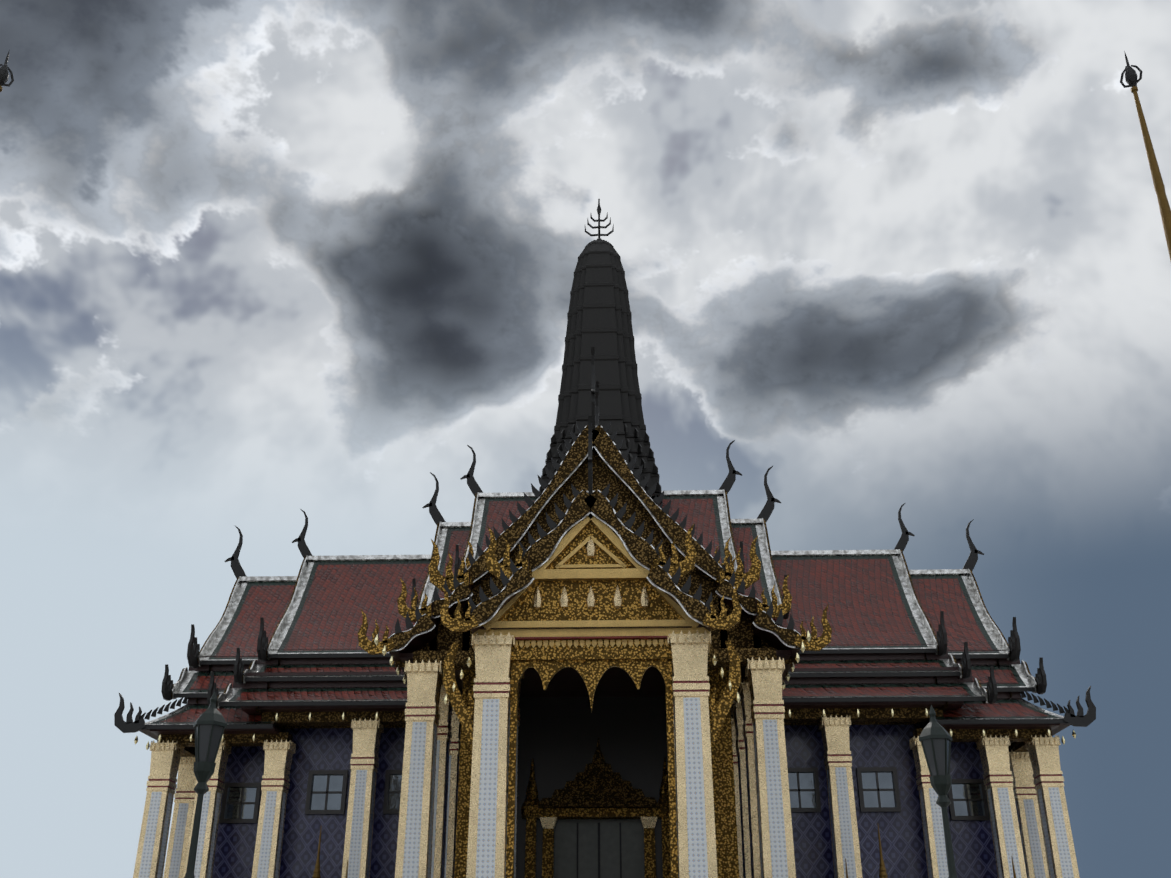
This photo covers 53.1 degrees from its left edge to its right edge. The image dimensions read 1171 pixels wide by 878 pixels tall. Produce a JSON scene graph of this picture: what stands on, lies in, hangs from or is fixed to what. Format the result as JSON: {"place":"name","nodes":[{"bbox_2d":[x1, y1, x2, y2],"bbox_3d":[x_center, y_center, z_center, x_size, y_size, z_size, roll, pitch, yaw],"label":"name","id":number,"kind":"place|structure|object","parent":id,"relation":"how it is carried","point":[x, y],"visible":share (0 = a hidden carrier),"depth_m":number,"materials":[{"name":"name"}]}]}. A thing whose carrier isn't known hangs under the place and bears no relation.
{"place":"outdoors","nodes":[
{"label":"outdoors","id":0,"kind":"place"},
{"bbox_2d":[0,0,1170,877],"label":"sky","id":1,"kind":"structure","parent":0,"point":[263,262],"materials":[{"name":"grey"}]},
{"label":"terrace","id":2,"kind":"structure","parent":0,"visible":0},
{"bbox_2d":[0,49,13,91],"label":"golden chedi","id":3,"kind":"structure","parent":2,"relation":"on","point":[4,74],"depth_m":21.96,"materials":[{"name":"black metal"}]},
{"bbox_2d":[184,691,226,877],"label":"lamp post","id":4,"kind":"object","parent":2,"relation":"on","point":[210,725],"visible":1,"depth_m":13.64,"materials":[{"name":"black metal"}]},
{"bbox_2d":[312,825,321,877],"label":"spire","id":5,"kind":"structure","parent":2,"relation":"on","point":[316,872],"depth_m":32.13,"materials":[{"name":"gold metal"}]},
{"bbox_2d":[443,514,740,877],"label":"portico","id":6,"kind":"structure","parent":2,"relation":"on","point":[590,572],"depth_m":28.16,"materials":[{"name":"gold metal"}]},
{"bbox_2d":[521,737,670,877],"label":"door surround","id":7,"kind":"object","parent":2,"relation":"on","point":[598,817],"visible":0.94,"depth_m":33.67,"materials":[{"name":"gold metal"}]},
{"bbox_2d":[212,668,997,877],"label":"walls","id":8,"kind":"structure","parent":2,"relation":"on","point":[557,739],"depth_m":36.83,"materials":[{"name":"blue tile"}]},
{"bbox_2d":[133,630,1079,877],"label":"columns","id":9,"kind":"structure","parent":2,"relation":"on","point":[1030,823],"depth_m":32.81,"materials":[{"name":"beige stone"}]},
{"bbox_2d":[157,648,1051,756],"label":"architraves","id":10,"kind":"object","parent":9,"relation":"on","point":[806,715],"visible":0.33,"depth_m":36.85,"materials":[{"name":"gold metal"}]},
{"bbox_2d":[114,445,537,739],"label":"wing roof","id":11,"kind":"structure","parent":10,"relation":"on","point":[281,641],"depth_m":40.67,"materials":[{"name":"red tile"}]},
{"bbox_2d":[358,347,831,680],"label":"gable","id":12,"kind":"structure","parent":10,"relation":"on","point":[594,475],"depth_m":31.60,"materials":[{"name":"gold tile"}]},
{"bbox_2d":[134,631,1075,749],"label":"eave bells","id":13,"kind":"object","parent":12,"relation":"hanging from","point":[714,660],"visible":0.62,"depth_m":31.93,"materials":[{"name":"gold metal"}]},
{"bbox_2d":[149,624,1059,743],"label":"ceilings","id":14,"kind":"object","parent":10,"relation":"on","point":[567,682],"visible":0.21,"depth_m":35.22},
{"bbox_2d":[645,440,1095,735],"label":"wing roof","id":15,"kind":"structure","parent":10,"relation":"on","point":[901,632],"depth_m":40.13,"materials":[{"name":"red tile"}]},
{"bbox_2d":[877,823,887,877],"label":"spire","id":16,"kind":"object","parent":2,"relation":"on","point":[882,872],"visible":1,"depth_m":31.66,"materials":[{"name":"gold metal"}]},
{"bbox_2d":[919,705,956,877],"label":"lamp post","id":17,"kind":"object","parent":2,"relation":"on","point":[935,738],"visible":1,"depth_m":13.90,"materials":[{"name":"black metal"}]},
{"bbox_2d":[1011,856,1015,877],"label":"spire","id":18,"kind":"structure","parent":2,"relation":"on","point":[1014,874],"depth_m":30.60,"materials":[{"name":"grey metal"}]},
{"bbox_2d":[1120,51,1170,260],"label":"golden chedi","id":19,"kind":"structure","parent":2,"relation":"on","point":[1129,71],"depth_m":21.15,"materials":[{"name":"gold metal"}]},
{"label":"ground","id":20,"kind":"structure","parent":0,"visible":0},
{"bbox_3d":[0.117,4.397,27.665,12.160,19.210,54.110,-1,-25,2],"label":"arm roof","id":21,"kind":"object","parent":20,"relation":"on","visible":0},
{"bbox_2d":[538,199,661,497],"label":"prang","id":22,"kind":"structure","parent":21,"relation":"on","point":[599,315],"depth_m":46.28,"materials":[{"name":"tile"}]}
]}

